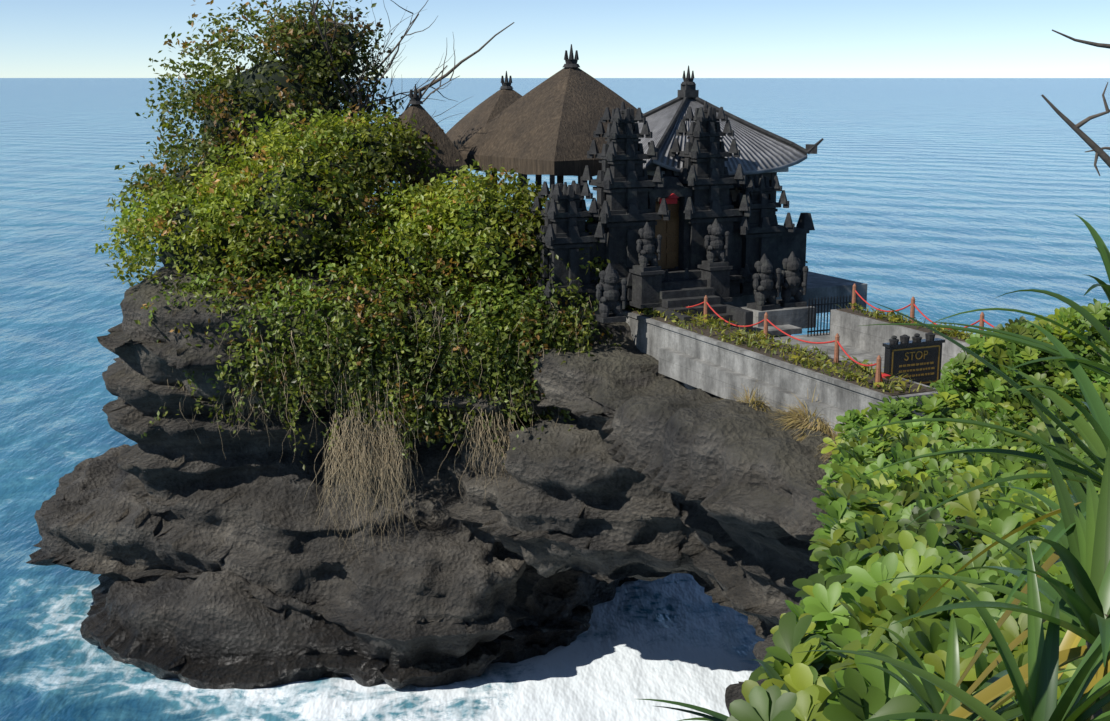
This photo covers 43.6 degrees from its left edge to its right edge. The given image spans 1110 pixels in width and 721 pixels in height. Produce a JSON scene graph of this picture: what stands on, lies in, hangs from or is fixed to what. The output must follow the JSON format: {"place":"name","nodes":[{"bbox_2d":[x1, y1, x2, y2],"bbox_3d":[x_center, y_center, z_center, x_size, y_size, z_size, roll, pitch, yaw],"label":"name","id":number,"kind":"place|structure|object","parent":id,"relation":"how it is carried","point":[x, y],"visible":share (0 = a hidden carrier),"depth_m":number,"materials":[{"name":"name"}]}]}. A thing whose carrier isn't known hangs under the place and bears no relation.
{"place":"outdoors","nodes":[
{"label":"outdoors","id":0,"kind":"place"},
{"bbox_2d":[400,180,434,193],"bbox_3d":[-3.848,-4.962,38.795,1.484,1.220,1.484,0,12,0],"label":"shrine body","id":1,"kind":"object","parent":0,"point":[413,182],"visible":0.05,"depth_m":38.51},
{"bbox_2d":[389,104,467,183],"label":"thatched roof","id":2,"kind":"structure","parent":1,"relation":"on","point":[447,153],"depth_m":38.06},
{"bbox_2d":[491,171,583,227],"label":"pavilion posts","id":3,"kind":"object","parent":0,"point":[560,179],"depth_m":40.99,"materials":[{"name":"brown wood"}]},
{"bbox_2d":[458,67,642,176],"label":"thatched roof","id":4,"kind":"structure","parent":3,"relation":"on","point":[548,126],"depth_m":38.13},
{"bbox_2d":[0,78,1109,720],"bbox_3d":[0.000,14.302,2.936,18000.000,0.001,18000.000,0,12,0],"label":"sea water","id":5,"kind":"structure","parent":0,"point":[940,198],"depth_m":107.81,"materials":[{"name":"blue liquid"}]},
{"bbox_2d":[26,252,837,715],"bbox_3d":[4.276,4.851,30.921,20.262,12.344,46.090,-9,15,-39],"label":"island rock","id":6,"kind":"object","parent":5,"relation":"in","point":[232,564],"visible":0.57,"depth_m":34.07,"materials":[{"name":"stone"}]},
{"bbox_2d":[155,20,355,209],"bbox_3d":[-9.028,-6.597,40.501,6.362,6.610,4.118,-10,15,-40],"label":"tree","id":7,"kind":"object","parent":6,"relation":"on","point":[254,75],"visible":0.13,"depth_m":39.56,"materials":[{"name":"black plant"}]},
{"bbox_2d":[106,0,513,255],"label":"tree","id":8,"kind":"object","parent":6,"relation":"on","point":[280,32],"depth_m":39.47,"materials":[{"name":"green plant"}]},
{"bbox_2d":[158,127,538,299],"bbox_3d":[-4.804,-3.814,36.344,11.699,4.432,4.489,0,12,0],"label":"bush","id":9,"kind":"object","parent":6,"relation":"on","point":[513,261],"visible":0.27,"depth_m":35.10,"materials":[{"name":"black plant"}]},
{"bbox_2d":[95,100,609,308],"bbox_3d":[-5.186,-4.080,36.170,14.050,5.278,6.768,0,12,0],"label":"bush","id":10,"kind":"object","parent":6,"relation":"on","point":[441,203],"visible":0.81,"depth_m":34.68,"materials":[{"name":"green plant"}]},
{"bbox_2d":[141,287,594,469],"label":"hanging vines","id":11,"kind":"object","parent":6,"relation":"on","point":[385,358],"visible":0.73,"depth_m":33.46,"materials":[{"name":"green plant"}]},
{"bbox_2d":[131,249,626,452],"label":"hanging vines","id":12,"kind":"object","parent":6,"relation":"on","point":[308,294],"visible":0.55,"depth_m":33.70,"materials":[{"name":"green plant"}]},
{"bbox_2d":[164,290,594,560],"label":"dry hanging roots","id":13,"kind":"object","parent":6,"relation":"on","point":[396,469],"visible":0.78,"depth_m":33.70,"materials":[{"name":"plant"}]},
{"bbox_2d":[393,84,422,217],"bbox_3d":[-3.848,-4.989,38.790,2.436,5.374,2.436,0,12,0],"label":"roof finial","id":14,"kind":"object","parent":6,"relation":"on","point":[415,97],"visible":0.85,"depth_m":38.21,"materials":[{"name":"black stone"}]},
{"bbox_2d":[714,382,844,462],"bbox_3d":[4.759,1.217,27.261,2.069,1.489,5.466,-5,12,-21],"label":"dry grass tuft","id":15,"kind":"object","parent":6,"relation":"on","point":[799,422],"visible":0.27,"depth_m":27.20,"materials":[{"name":"plant"}]},
{"bbox_2d":[622,309,983,438],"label":"retaining wall","id":16,"kind":"structure","parent":6,"relation":"on","point":[690,360],"depth_m":30.60,"materials":[{"name":"grey concrete"}]},
{"bbox_2d":[624,307,967,395],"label":"planter soil","id":17,"kind":"structure","parent":16,"relation":"on","point":[706,332],"depth_m":29.64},
{"bbox_2d":[625,302,986,393],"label":"plants","id":18,"kind":"object","parent":17,"relation":"on","point":[890,316],"visible":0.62,"depth_m":29.89,"materials":[{"name":"green plant"}]},
{"bbox_2d":[807,295,856,336],"bbox_3d":[6.871,-1.121,34.391,1.440,0.965,0.030,-5,13,-24],"label":"iron fence","id":19,"kind":"object","parent":16,"relation":"on","point":[824,304],"visible":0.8,"depth_m":34.26,"materials":[{"name":"black metal"}]},
{"bbox_2d":[703,284,983,386],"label":"fence posts","id":20,"kind":"object","parent":16,"relation":"on","point":[878,361],"visible":0.66,"depth_m":30.83,"materials":[{"name":"brown wood"}]},
{"bbox_2d":[687,290,993,381],"bbox_3d":[6.582,-0.623,30.927,9.025,1.131,11.510,0,12,0],"label":"red rope","id":21,"kind":"object","parent":20,"relation":"attached to","point":[844,351],"visible":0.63,"depth_m":30.69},
{"bbox_2d":[882,338,944,386],"bbox_3d":[7.073,0.206,27.394,1.464,1.180,1.004,0,12,0],"label":"sign","id":22,"kind":"object","parent":16,"relation":"on","point":[899,357],"visible":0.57,"depth_m":27.29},
{"bbox_2d":[889,332,934,343],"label":"ornaments","id":23,"kind":"object","parent":22,"relation":"on","point":[929,336],"visible":1,"depth_m":27.22},
{"bbox_2d":[891,345,939,383],"bbox_3d":[7.099,0.109,27.317,1.065,0.750,0.496,0,12,0],"label":"sign border","id":24,"kind":"object","parent":22,"relation":"attached to","point":[918,364],"visible":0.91,"depth_m":27.35,"materials":[{"name":"gold metal"}]},
{"bbox_2d":[905,350,927,360],"bbox_3d":[7.104,-0.098,27.272,0.563,0.168,0.009,-5,13,-24],"label":"sign lettering","id":25,"kind":"object","parent":22,"relation":"attached to","point":[916,355],"visible":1,"depth_m":27.27},
{"bbox_2d":[830,326,1109,662],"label":"bush","id":26,"kind":"object","parent":6,"relation":"on","point":[973,389],"visible":0.01,"depth_m":22.68,"materials":[{"name":"green plant"}]},
{"bbox_2d":[0,0,1109,77],"label":"sky","id":27,"kind":"structure","parent":0,"point":[39,38],"materials":[{"name":"blue"}]},
{"bbox_2d":[501,271,866,336],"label":"temple platform","id":28,"kind":"structure","parent":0,"point":[791,320],"depth_m":36.51,"materials":[{"name":"concrete"}]},
{"bbox_2d":[500,71,514,213],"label":"roof finial","id":29,"kind":"object","parent":28,"relation":"on","point":[506,84],"visible":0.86,"depth_m":45.03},
{"bbox_2d":[464,171,554,204],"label":"pavilion posts","id":30,"kind":"object","parent":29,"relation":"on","point":[552,179],"visible":0.06,"depth_m":45.17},
{"bbox_2d":[446,89,521,149],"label":"pavilion roof","id":31,"kind":"structure","parent":30,"relation":"on","point":[464,129],"depth_m":44.80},
{"bbox_2d":[533,44,579,277],"bbox_3d":[0.463,-5.735,39.700,5.711,6.470,5.711,0,12,0],"label":"roof finial","id":32,"kind":"object","parent":28,"relation":"on","point":[571,61],"visible":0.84,"depth_m":39.01,"materials":[{"name":"black stone"}]},
{"bbox_2d":[524,101,814,332],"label":"temple gate","id":33,"kind":"structure","parent":28,"relation":"on","point":[747,245],"depth_m":34.58,"materials":[{"name":"black stone"}]},
{"bbox_2d":[655,201,678,268],"bbox_3d":[2.774,-3.194,35.352,0.788,1.720,0.406,0,12,0],"label":"door","id":34,"kind":"structure","parent":33,"relation":"in","point":[667,231],"depth_m":35.38,"materials":[{"name":"brown wood"}]},
{"bbox_2d":[659,194,678,203],"bbox_3d":[2.873,-4.068,34.910,0.501,0.270,0.397,0,12,0],"label":"ornament","id":35,"kind":"object","parent":33,"relation":"attached to","point":[671,199],"visible":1,"depth_m":34.97,"materials":[{"name":"red"}]},
{"bbox_2d":[648,172,776,214],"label":"pavilion tile posts","id":36,"kind":"object","parent":28,"relation":"on","point":[771,175],"visible":0.07,"depth_m":37.46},
{"bbox_2d":[647,167,788,207],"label":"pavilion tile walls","id":37,"kind":"structure","parent":0,"point":[734,193],"depth_m":37.34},
{"bbox_2d":[635,98,806,174],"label":"tiled roof","id":38,"kind":"structure","parent":37,"relation":"on","point":[760,153],"depth_m":36.97,"materials":[{"name":"grey tile"}]},
{"bbox_2d":[634,65,823,158],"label":"roof ridge trim","id":39,"kind":"structure","parent":38,"relation":"on","point":[688,89],"depth_m":37.55,"materials":[{"name":"grey stone"}]},
{"bbox_2d":[639,214,1109,720],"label":"pandanus","id":40,"kind":"object","parent":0,"point":[1082,550],"depth_m":4.78,"materials":[{"name":"green plant"}]},
{"bbox_2d":[726,298,1109,720],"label":"bush","id":41,"kind":"object","parent":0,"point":[847,602],"depth_m":11.84,"materials":[{"name":"green plant"}]},
{"bbox_2d":[1041,29,1109,175],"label":"bare branch","id":42,"kind":"object","parent":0,"point":[1102,154],"visible":1,"depth_m":3.15,"materials":[{"name":"brown plant"}]}
]}

